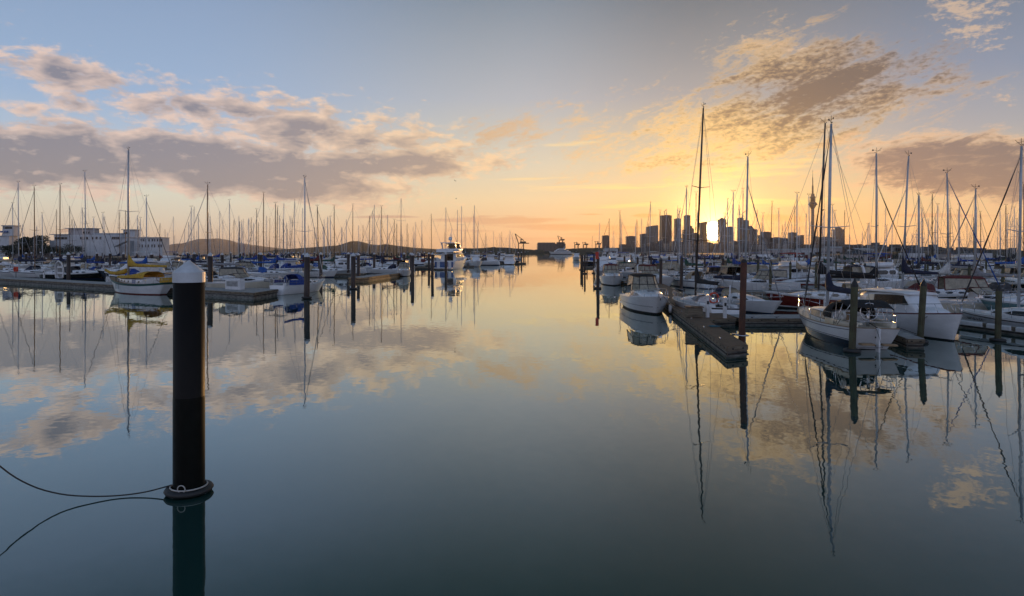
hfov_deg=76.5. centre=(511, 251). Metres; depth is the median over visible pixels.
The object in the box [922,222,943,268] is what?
yacht
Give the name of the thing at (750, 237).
tower block
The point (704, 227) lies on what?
tower block
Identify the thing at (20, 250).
tree
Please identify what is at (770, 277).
timber pile
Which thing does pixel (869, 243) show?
yacht
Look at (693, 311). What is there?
dock box
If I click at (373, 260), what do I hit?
berth pile
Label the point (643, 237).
tower block
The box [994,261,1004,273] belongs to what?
motor cruiser
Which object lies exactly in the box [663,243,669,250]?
waterfront block
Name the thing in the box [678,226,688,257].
yacht
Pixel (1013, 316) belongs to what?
yacht
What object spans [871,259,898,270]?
motor cruiser
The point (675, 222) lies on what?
tower block
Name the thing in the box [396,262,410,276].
motor cruiser
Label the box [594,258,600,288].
timber pile
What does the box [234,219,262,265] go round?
yacht
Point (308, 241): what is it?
yacht
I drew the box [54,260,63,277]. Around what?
upright tender
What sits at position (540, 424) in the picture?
water
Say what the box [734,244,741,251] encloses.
waterfront block
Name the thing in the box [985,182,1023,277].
yacht
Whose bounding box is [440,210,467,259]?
yacht
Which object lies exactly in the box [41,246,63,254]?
tree
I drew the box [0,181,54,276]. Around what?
yacht
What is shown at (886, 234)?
yacht
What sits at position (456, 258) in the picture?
motor yacht
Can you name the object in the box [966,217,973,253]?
yacht
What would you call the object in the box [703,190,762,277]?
yacht
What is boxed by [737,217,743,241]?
tower block
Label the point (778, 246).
waterfront block
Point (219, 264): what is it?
yacht
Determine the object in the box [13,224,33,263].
yacht
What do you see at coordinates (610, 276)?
motor cruiser
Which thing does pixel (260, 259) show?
berth pile
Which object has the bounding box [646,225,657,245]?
tower block
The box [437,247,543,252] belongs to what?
shore
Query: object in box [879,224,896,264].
yacht
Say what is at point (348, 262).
berth pile
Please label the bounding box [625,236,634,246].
tower block
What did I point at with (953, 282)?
motor cruiser
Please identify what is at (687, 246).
waterfront block
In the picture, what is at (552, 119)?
sky
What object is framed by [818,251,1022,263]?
slope
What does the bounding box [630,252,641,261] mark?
motor cruiser
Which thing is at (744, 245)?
waterfront block
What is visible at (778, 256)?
yacht
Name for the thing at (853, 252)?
shore house
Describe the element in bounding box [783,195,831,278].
yacht
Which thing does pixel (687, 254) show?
city shore
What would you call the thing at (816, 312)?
window
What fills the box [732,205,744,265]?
yacht
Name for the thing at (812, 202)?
observation tower
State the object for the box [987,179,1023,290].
yacht
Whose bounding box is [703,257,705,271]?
timber pile
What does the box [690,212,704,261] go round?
yacht
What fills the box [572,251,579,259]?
motor launch
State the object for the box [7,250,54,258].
boat shed
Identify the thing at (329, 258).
yacht
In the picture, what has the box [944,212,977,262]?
yacht
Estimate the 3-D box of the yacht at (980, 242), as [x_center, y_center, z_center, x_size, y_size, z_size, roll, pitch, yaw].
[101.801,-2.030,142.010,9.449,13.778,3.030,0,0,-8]
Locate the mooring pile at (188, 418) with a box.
[163,260,213,498]
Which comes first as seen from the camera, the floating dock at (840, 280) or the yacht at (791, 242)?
the floating dock at (840, 280)
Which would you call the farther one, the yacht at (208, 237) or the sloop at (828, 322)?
the yacht at (208, 237)
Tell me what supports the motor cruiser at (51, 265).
on the water
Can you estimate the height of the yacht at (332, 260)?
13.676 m
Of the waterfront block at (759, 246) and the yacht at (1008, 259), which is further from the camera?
the waterfront block at (759, 246)
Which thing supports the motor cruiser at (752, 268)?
on the water
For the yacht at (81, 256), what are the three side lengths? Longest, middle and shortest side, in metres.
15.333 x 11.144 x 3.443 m
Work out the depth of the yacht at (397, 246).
164.59 m
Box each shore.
[24,255,272,261]
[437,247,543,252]
[544,247,638,252]
[593,252,818,256]
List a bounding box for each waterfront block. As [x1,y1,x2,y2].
[650,242,656,250]
[655,241,664,251]
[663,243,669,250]
[670,241,680,251]
[681,241,691,251]
[694,242,707,251]
[709,243,722,251]
[723,244,732,251]
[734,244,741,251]
[740,241,750,251]
[750,242,755,251]
[753,244,763,251]
[776,243,787,248]
[790,243,802,248]
[807,244,818,247]
[835,242,843,246]
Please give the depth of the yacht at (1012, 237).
167.86 m
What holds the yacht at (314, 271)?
on the water
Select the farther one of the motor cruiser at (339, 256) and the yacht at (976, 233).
the motor cruiser at (339, 256)
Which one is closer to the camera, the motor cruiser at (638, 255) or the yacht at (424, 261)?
the yacht at (424, 261)
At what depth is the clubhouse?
240.90 m
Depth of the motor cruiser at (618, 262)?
121.95 m
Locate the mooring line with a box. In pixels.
[0,465,170,496]
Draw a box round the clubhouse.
[49,228,169,257]
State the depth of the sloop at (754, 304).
48.53 m
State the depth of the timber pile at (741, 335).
31.27 m
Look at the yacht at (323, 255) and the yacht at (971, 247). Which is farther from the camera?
the yacht at (323, 255)
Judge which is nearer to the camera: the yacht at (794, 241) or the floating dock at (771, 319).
the floating dock at (771, 319)
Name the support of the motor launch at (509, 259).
on the water
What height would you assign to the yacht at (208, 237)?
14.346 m
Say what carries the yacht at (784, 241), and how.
on the water
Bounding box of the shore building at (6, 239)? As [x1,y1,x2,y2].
[0,225,19,255]
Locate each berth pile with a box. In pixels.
[66,252,70,279]
[109,252,110,267]
[208,252,212,281]
[221,253,223,267]
[259,253,261,266]
[301,253,311,298]
[319,252,322,278]
[347,252,349,272]
[349,253,357,288]
[357,253,359,275]
[373,253,374,267]
[411,253,413,278]
[428,252,429,269]
[431,252,433,275]
[445,253,446,272]
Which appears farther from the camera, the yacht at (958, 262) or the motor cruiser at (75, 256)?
the motor cruiser at (75, 256)
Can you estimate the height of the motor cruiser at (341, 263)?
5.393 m
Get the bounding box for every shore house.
[840,249,871,263]
[898,248,924,261]
[936,249,961,258]
[961,248,991,262]
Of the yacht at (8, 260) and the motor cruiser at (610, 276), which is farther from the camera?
the yacht at (8, 260)
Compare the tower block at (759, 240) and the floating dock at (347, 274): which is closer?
the floating dock at (347, 274)
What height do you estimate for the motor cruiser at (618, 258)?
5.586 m
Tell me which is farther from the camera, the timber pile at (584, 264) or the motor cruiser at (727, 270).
the timber pile at (584, 264)
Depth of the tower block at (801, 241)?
2410.82 m
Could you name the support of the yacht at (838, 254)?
on the water
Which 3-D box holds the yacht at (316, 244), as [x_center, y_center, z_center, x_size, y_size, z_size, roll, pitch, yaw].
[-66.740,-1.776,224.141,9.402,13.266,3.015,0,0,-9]
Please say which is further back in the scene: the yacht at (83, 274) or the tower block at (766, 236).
the tower block at (766, 236)
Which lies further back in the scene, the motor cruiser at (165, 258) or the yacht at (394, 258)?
the motor cruiser at (165, 258)
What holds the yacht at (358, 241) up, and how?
on the water
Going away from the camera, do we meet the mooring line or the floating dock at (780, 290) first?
the mooring line
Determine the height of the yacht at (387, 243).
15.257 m
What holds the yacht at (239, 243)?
on the water
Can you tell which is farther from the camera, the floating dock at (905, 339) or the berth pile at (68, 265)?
the berth pile at (68, 265)
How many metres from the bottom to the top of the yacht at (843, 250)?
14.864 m
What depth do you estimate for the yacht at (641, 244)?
243.68 m
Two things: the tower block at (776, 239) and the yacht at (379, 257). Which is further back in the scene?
the tower block at (776, 239)
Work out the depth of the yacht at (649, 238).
132.36 m
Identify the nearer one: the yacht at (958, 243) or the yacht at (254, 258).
the yacht at (958, 243)
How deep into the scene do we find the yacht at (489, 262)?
209.21 m
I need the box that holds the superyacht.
[550,246,572,254]
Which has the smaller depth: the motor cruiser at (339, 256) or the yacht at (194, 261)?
the yacht at (194, 261)
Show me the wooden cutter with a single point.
(138, 283)
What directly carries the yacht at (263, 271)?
on the water
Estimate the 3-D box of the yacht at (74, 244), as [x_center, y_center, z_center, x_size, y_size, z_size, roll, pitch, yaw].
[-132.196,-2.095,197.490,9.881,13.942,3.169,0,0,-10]
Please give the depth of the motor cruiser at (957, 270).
86.02 m
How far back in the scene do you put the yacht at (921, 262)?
93.76 m
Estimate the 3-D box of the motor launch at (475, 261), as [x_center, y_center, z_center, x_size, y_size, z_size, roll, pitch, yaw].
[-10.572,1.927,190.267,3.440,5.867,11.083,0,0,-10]
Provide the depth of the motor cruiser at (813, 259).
141.86 m
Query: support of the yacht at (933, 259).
on the water
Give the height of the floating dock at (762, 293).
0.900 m
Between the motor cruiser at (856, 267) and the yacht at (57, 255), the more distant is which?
the yacht at (57, 255)
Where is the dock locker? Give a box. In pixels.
[225,279,244,289]
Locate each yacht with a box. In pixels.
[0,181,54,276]
[0,202,35,270]
[9,185,62,277]
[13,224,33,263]
[27,226,43,264]
[32,215,54,269]
[33,183,91,277]
[39,170,115,278]
[43,209,71,256]
[50,206,87,257]
[61,223,92,263]
[67,208,101,266]
[71,208,108,270]
[78,218,109,269]
[80,212,121,269]
[91,220,111,264]
[93,212,124,263]
[101,210,134,267]
[106,194,174,281]
[113,215,149,266]
[126,217,164,270]
[151,226,166,260]
[162,220,186,261]
[167,222,201,268]
[169,205,218,273]
[173,216,216,269]
[176,228,192,257]
[177,181,252,280]
[179,213,206,264]
[197,212,225,265]
[201,223,218,270]
[204,214,233,262]
[213,199,245,267]
[223,220,240,262]
[226,221,251,261]
[230,208,273,267]
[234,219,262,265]
[237,221,246,266]
[241,223,267,264]
[242,191,293,271]
[245,202,298,277]
[247,222,270,261]
[256,205,301,270]
[257,220,280,260]
[261,216,272,261]
[262,215,281,265]
[264,207,301,266]
[265,225,291,263]
[277,223,297,263]
[288,201,301,263]
[290,208,315,265]
[292,205,338,276]
[299,226,309,259]
[311,209,350,272]
[311,220,336,266]
[313,227,317,261]
[313,229,331,263]
[315,217,342,265]
[322,216,332,264]
[331,219,360,261]
[335,206,377,268]
[350,225,368,254]
[356,205,395,264]
[356,215,389,262]
[362,216,376,265]
[363,205,409,273]
[365,219,394,266]
[372,215,399,262]
[378,220,414,270]
[385,229,414,266]
[395,200,407,264]
[403,224,424,266]
[405,222,420,260]
[408,228,435,261]
[414,215,439,265]
[427,211,456,260]
[434,228,466,269]
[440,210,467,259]
[457,206,467,264]
[462,205,499,264]
[462,214,488,260]
[498,231,519,262]
[583,225,606,263]
[605,211,636,269]
[629,225,648,264]
[637,218,645,259]
[639,223,658,263]
[641,202,658,264]
[645,210,669,270]
[648,210,678,263]
[655,230,667,254]
[663,207,699,272]
[667,185,717,288]
[671,208,684,266]
[672,102,739,313]
[673,191,720,268]
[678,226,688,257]
[684,217,694,262]
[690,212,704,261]
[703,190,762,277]
[707,214,737,262]
[711,193,768,268]
[712,206,751,262]
[712,220,726,264]
[715,198,752,275]
[717,211,743,265]
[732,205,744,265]
[741,210,775,264]
[747,212,783,275]
[751,207,791,267]
[761,118,883,308]
[764,209,790,268]
[772,191,837,288]
[774,224,793,258]
[778,222,802,260]
[780,207,815,260]
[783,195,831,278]
[786,225,799,257]
[799,222,831,269]
[811,204,850,278]
[813,211,842,270]
[821,216,854,270]
[837,212,861,265]
[841,234,857,263]
[856,222,881,259]
[860,208,896,263]
[862,223,873,262]
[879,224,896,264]
[881,226,888,261]
[895,192,943,278]
[896,194,940,284]
[905,207,944,270]
[906,235,927,267]
[909,192,960,271]
[909,220,943,265]
[910,220,933,266]
[916,203,958,269]
[920,217,949,257]
[921,195,972,280]
[921,208,968,270]
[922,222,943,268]
[937,205,973,265]
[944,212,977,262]
[956,138,1023,325]
[963,211,993,267]
[963,217,989,267]
[964,210,986,256]
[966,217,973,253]
[983,219,1014,270]
[984,221,1003,259]
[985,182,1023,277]
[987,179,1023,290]
[989,213,1022,272]
[991,204,1022,265]
[991,208,1022,266]
[997,221,1017,259]
[1001,217,1022,259]
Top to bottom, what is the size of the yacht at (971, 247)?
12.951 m
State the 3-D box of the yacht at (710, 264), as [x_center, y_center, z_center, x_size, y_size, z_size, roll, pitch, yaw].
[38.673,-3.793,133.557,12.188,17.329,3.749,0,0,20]
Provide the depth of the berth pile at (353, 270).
76.79 m
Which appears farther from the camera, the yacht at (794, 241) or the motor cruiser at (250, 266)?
the yacht at (794, 241)
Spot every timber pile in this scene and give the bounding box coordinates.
[579,255,581,269]
[583,255,586,273]
[592,255,594,272]
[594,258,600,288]
[659,258,662,283]
[677,257,684,289]
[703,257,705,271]
[731,259,748,342]
[769,260,771,289]
[789,261,791,278]
[814,261,817,287]
[843,279,860,352]
[917,279,928,343]
[968,263,970,275]
[989,284,1006,341]
[1001,265,1004,281]
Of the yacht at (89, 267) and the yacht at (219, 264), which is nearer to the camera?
the yacht at (219, 264)
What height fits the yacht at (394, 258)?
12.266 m
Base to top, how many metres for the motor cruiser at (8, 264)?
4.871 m
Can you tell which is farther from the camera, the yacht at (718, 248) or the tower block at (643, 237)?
the tower block at (643, 237)
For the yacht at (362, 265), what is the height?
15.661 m
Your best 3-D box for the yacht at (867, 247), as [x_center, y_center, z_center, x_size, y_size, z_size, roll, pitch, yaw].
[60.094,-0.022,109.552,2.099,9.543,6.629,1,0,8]
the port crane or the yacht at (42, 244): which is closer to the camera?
the yacht at (42, 244)
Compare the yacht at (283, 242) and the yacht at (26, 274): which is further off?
the yacht at (283, 242)
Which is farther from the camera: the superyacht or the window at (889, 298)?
the superyacht
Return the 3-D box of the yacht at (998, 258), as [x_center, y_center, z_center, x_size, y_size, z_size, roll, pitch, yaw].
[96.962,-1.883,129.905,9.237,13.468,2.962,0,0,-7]
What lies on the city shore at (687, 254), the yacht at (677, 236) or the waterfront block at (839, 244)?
the waterfront block at (839, 244)
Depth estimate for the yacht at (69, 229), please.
160.44 m
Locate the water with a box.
[0,252,1023,595]
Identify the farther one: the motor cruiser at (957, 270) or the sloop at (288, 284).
the motor cruiser at (957, 270)
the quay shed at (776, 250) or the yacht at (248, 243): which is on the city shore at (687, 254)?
the quay shed at (776, 250)
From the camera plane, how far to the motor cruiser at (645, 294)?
48.38 m
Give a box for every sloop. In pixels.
[264,175,324,294]
[693,151,783,313]
[797,115,899,352]
[815,147,927,296]
[863,150,956,298]
[879,168,1005,298]
[934,184,1023,294]
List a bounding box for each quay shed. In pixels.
[603,248,617,253]
[765,249,792,253]
[792,248,818,254]
[821,247,841,253]
[847,248,873,251]
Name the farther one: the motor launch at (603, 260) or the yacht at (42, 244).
the yacht at (42, 244)
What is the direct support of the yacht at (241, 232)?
on the water
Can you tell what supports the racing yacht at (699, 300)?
on the water
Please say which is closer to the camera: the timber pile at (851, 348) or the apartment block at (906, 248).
the timber pile at (851, 348)
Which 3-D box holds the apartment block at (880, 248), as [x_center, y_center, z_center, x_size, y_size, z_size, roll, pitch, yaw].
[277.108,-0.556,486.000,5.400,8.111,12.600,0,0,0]
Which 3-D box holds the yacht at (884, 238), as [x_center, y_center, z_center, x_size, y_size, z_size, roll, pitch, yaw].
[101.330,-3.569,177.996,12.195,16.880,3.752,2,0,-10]
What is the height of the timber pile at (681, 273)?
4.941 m
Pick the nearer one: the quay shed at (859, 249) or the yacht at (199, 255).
the yacht at (199, 255)
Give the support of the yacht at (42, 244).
on the water
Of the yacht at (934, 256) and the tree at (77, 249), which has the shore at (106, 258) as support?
the tree at (77, 249)
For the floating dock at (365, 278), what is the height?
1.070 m
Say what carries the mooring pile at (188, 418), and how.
in the water
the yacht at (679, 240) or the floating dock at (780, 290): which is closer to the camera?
the floating dock at (780, 290)
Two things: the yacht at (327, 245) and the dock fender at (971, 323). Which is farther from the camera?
the yacht at (327, 245)
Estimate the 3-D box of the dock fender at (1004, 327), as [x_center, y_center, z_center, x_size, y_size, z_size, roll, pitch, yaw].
[26.873,4.170,35.850,0.200,0.260,1.550,0,0,-9]
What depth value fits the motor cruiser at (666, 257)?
147.03 m
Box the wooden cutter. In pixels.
[104,147,172,294]
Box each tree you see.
[0,245,17,258]
[9,244,32,257]
[13,235,50,259]
[30,243,50,255]
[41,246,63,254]
[61,244,84,252]
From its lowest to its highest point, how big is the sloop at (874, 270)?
12.860 m
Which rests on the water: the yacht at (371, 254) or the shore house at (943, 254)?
the yacht at (371, 254)
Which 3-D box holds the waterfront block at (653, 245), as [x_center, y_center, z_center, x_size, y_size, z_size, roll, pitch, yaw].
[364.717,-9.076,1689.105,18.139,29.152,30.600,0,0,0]
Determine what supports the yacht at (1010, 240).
on the water
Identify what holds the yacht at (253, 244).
on the water
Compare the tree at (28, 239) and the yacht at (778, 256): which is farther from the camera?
the tree at (28, 239)
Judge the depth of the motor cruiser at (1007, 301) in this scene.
42.63 m
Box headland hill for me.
[264,241,435,251]
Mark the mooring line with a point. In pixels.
(9, 473)
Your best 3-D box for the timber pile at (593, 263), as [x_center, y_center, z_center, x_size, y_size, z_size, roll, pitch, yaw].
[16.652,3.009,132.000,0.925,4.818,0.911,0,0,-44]
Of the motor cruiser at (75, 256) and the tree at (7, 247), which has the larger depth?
the tree at (7, 247)
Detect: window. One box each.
[809,309,823,318]
[866,294,873,299]
[874,294,907,304]
[878,270,887,274]
[1005,311,1023,315]
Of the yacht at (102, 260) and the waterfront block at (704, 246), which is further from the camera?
the waterfront block at (704, 246)
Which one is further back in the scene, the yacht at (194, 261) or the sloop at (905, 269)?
the yacht at (194, 261)
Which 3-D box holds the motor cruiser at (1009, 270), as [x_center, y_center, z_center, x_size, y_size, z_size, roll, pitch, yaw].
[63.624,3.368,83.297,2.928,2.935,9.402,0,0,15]
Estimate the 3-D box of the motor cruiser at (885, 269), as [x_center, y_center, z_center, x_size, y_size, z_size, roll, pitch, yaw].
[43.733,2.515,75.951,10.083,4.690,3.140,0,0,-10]
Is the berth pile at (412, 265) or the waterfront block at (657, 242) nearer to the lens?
the berth pile at (412, 265)
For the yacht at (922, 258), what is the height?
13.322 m
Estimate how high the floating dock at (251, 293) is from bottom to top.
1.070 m
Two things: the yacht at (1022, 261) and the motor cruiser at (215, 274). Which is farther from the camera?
the yacht at (1022, 261)
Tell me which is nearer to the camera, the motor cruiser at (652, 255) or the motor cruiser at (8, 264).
the motor cruiser at (8, 264)
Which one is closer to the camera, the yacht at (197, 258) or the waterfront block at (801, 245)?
the yacht at (197, 258)
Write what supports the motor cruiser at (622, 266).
on the water
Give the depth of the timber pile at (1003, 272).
59.90 m
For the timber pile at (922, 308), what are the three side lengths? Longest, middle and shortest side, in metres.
3.891 x 0.740 x 0.729 m
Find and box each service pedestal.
[705,295,709,316]
[722,297,727,317]
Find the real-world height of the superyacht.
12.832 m
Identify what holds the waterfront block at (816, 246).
on the city shore at (687, 254)
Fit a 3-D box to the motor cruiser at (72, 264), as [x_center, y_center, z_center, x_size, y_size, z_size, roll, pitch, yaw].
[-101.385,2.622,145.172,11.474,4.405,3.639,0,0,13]
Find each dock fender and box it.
[960,320,982,326]
[986,323,1011,330]
[1015,327,1023,332]
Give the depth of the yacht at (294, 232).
146.71 m
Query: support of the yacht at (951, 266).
on the water
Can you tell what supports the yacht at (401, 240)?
on the water
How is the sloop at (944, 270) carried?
on the water
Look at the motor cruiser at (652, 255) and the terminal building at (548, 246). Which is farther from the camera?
the terminal building at (548, 246)
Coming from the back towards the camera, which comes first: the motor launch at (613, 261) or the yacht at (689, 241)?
the yacht at (689, 241)
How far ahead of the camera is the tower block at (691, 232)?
2461.44 m
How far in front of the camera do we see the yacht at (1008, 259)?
118.52 m
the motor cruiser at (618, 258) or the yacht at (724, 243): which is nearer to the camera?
the yacht at (724, 243)
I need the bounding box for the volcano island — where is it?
[169,238,282,251]
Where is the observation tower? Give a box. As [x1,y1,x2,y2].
[808,177,817,236]
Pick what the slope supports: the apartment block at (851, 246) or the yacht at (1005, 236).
the apartment block at (851, 246)
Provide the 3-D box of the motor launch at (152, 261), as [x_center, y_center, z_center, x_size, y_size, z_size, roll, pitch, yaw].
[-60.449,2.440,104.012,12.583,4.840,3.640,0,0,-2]
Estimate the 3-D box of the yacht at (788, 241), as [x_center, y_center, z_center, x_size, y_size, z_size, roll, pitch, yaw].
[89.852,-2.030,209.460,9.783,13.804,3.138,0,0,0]
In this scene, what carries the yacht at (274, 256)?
on the water
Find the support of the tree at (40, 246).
on the shore at (106, 258)
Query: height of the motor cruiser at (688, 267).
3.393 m
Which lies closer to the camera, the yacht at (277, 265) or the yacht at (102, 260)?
the yacht at (102, 260)
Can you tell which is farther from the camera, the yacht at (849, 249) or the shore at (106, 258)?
the shore at (106, 258)
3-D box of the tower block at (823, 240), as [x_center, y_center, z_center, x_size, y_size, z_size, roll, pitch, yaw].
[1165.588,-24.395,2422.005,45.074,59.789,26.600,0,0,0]
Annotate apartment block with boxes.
[842,245,862,252]
[865,243,879,250]
[874,245,890,250]
[887,244,900,250]
[896,245,913,250]
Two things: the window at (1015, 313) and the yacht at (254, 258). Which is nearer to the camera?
the window at (1015, 313)
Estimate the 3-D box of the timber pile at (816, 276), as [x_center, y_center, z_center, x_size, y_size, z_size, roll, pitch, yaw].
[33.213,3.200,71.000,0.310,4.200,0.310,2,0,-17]
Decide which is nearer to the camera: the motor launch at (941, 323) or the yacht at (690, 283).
the motor launch at (941, 323)
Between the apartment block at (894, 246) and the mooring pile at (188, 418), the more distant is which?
the apartment block at (894, 246)
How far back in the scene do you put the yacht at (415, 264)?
190.17 m
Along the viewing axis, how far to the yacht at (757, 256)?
155.32 m
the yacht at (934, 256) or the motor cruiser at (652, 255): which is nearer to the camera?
the yacht at (934, 256)
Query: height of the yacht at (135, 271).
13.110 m
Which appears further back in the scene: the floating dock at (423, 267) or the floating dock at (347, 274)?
the floating dock at (423, 267)
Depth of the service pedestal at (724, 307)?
39.10 m
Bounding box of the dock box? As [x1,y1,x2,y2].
[684,306,703,316]
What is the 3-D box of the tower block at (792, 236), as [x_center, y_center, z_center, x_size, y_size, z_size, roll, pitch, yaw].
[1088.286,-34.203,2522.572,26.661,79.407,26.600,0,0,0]
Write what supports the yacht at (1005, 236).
on the water
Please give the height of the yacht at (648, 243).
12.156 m
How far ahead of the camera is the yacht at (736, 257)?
147.69 m
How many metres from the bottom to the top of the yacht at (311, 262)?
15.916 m
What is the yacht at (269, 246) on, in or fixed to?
on the water
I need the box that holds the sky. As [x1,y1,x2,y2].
[0,0,1023,250]
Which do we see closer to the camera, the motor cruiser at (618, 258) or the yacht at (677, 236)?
the yacht at (677, 236)
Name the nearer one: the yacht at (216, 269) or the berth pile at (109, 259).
the yacht at (216, 269)
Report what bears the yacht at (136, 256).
on the water
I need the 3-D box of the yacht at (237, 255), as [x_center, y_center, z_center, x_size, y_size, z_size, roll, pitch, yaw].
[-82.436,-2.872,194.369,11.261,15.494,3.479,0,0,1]
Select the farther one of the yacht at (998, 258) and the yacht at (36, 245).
the yacht at (36, 245)
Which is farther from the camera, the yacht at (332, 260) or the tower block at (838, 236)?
the tower block at (838, 236)
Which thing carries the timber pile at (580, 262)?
in the water
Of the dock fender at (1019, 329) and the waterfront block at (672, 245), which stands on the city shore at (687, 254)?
the waterfront block at (672, 245)
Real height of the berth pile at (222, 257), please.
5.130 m
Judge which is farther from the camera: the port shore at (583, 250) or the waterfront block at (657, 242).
the port shore at (583, 250)
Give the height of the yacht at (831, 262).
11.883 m
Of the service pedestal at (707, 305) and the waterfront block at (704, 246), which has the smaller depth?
the service pedestal at (707, 305)
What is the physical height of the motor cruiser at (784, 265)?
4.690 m
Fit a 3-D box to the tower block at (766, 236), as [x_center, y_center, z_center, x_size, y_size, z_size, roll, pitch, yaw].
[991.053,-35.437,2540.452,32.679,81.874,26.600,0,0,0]
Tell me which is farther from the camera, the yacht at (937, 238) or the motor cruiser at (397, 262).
the motor cruiser at (397, 262)
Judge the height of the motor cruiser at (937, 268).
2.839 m
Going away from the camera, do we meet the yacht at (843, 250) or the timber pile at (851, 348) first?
the timber pile at (851, 348)
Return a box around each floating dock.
[0,276,277,298]
[335,273,366,275]
[348,273,399,281]
[414,267,435,268]
[658,283,747,356]
[714,290,824,291]
[728,314,962,324]
[746,291,1023,295]
[801,285,825,289]
[832,279,859,281]
[893,330,924,347]
[959,318,1023,335]
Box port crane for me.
[515,234,528,253]
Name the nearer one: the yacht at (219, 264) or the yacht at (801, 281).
the yacht at (801, 281)
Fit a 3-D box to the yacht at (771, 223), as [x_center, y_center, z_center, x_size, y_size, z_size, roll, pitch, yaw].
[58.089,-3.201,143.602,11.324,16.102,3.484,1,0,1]
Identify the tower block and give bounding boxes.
[602,235,608,247]
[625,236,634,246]
[640,234,645,245]
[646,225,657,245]
[660,215,671,242]
[674,218,680,240]
[681,215,693,242]
[699,222,706,242]
[718,218,725,243]
[726,226,732,243]
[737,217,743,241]
[747,226,753,241]
[757,235,761,244]
[760,232,770,242]
[770,237,778,242]
[789,232,795,241]
[795,235,803,243]
[817,237,831,244]
[831,227,844,243]
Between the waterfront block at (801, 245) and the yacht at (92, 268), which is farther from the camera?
the waterfront block at (801, 245)
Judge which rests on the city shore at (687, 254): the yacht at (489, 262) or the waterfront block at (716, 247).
the waterfront block at (716, 247)
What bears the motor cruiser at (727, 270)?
on the water
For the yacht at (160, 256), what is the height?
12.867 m
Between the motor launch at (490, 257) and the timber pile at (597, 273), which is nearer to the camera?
the timber pile at (597, 273)
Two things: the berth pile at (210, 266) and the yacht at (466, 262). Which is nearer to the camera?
the berth pile at (210, 266)
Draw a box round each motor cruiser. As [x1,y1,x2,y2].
[0,251,33,268]
[33,259,65,268]
[35,259,51,264]
[37,253,80,267]
[63,252,80,263]
[102,261,126,269]
[157,256,182,267]
[159,256,200,271]
[200,267,235,286]
[206,267,281,287]
[231,261,273,274]
[281,250,300,265]
[314,253,369,272]
[331,252,344,263]
[396,254,409,268]
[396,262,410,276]
[593,262,641,276]
[599,264,622,285]
[616,252,631,269]
[617,255,633,270]
[619,273,668,314]
[624,257,676,286]
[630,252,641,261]
[644,251,660,263]
[653,251,699,263]
[655,263,705,276]
[662,260,714,273]
[704,266,720,278]
[709,265,740,287]
[720,269,805,289]
[739,265,809,280]
[751,250,769,261]
[765,258,778,267]
[772,253,830,280]
[811,252,842,267]
[833,254,912,290]
[862,253,924,285]
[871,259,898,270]
[887,258,920,265]
[917,275,1016,312]
[928,262,991,289]
[936,264,989,272]
[936,264,995,280]
[942,250,993,266]
[974,289,1023,310]
[991,267,1023,279]
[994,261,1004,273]
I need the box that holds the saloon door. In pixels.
[447,254,452,260]
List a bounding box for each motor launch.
[94,251,172,278]
[469,251,481,266]
[486,251,494,259]
[504,251,515,264]
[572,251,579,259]
[594,251,609,275]
[601,248,616,263]
[849,287,962,340]
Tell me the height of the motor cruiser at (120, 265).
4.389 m
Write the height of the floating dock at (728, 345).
0.920 m
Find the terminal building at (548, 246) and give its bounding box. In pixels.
[537,242,565,250]
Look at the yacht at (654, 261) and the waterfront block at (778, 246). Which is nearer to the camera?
the yacht at (654, 261)
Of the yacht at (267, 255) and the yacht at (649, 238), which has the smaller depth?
the yacht at (649, 238)
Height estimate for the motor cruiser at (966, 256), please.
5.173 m
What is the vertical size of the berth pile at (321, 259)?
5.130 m
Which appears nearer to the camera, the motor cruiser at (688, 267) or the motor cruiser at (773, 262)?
the motor cruiser at (688, 267)
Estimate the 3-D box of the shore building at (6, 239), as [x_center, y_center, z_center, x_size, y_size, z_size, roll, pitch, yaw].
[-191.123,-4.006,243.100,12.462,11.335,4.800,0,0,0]
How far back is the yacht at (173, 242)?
235.00 m
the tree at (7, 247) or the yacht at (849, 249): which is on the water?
the yacht at (849, 249)
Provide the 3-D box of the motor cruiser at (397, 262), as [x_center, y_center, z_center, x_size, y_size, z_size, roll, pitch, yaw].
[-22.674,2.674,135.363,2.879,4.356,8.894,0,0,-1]
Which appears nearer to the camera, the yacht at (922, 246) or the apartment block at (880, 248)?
the yacht at (922, 246)
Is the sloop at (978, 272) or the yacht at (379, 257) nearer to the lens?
the sloop at (978, 272)
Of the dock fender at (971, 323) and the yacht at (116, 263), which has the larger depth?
the yacht at (116, 263)
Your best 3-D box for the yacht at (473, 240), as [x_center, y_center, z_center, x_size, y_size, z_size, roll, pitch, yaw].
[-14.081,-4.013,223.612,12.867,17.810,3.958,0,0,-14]
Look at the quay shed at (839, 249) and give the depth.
541.00 m
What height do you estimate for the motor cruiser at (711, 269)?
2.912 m
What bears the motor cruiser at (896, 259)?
on the water
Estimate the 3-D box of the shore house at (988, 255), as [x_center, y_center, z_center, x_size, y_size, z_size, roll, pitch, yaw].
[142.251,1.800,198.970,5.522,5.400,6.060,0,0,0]
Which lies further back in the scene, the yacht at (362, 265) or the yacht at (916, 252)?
the yacht at (362, 265)
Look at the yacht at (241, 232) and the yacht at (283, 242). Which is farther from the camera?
the yacht at (283, 242)
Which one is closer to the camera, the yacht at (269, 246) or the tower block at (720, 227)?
the yacht at (269, 246)
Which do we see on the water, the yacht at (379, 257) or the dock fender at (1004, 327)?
the yacht at (379, 257)
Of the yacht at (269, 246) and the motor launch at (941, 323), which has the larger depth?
the yacht at (269, 246)
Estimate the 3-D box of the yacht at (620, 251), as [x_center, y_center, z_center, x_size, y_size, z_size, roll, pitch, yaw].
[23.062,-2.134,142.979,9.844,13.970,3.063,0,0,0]

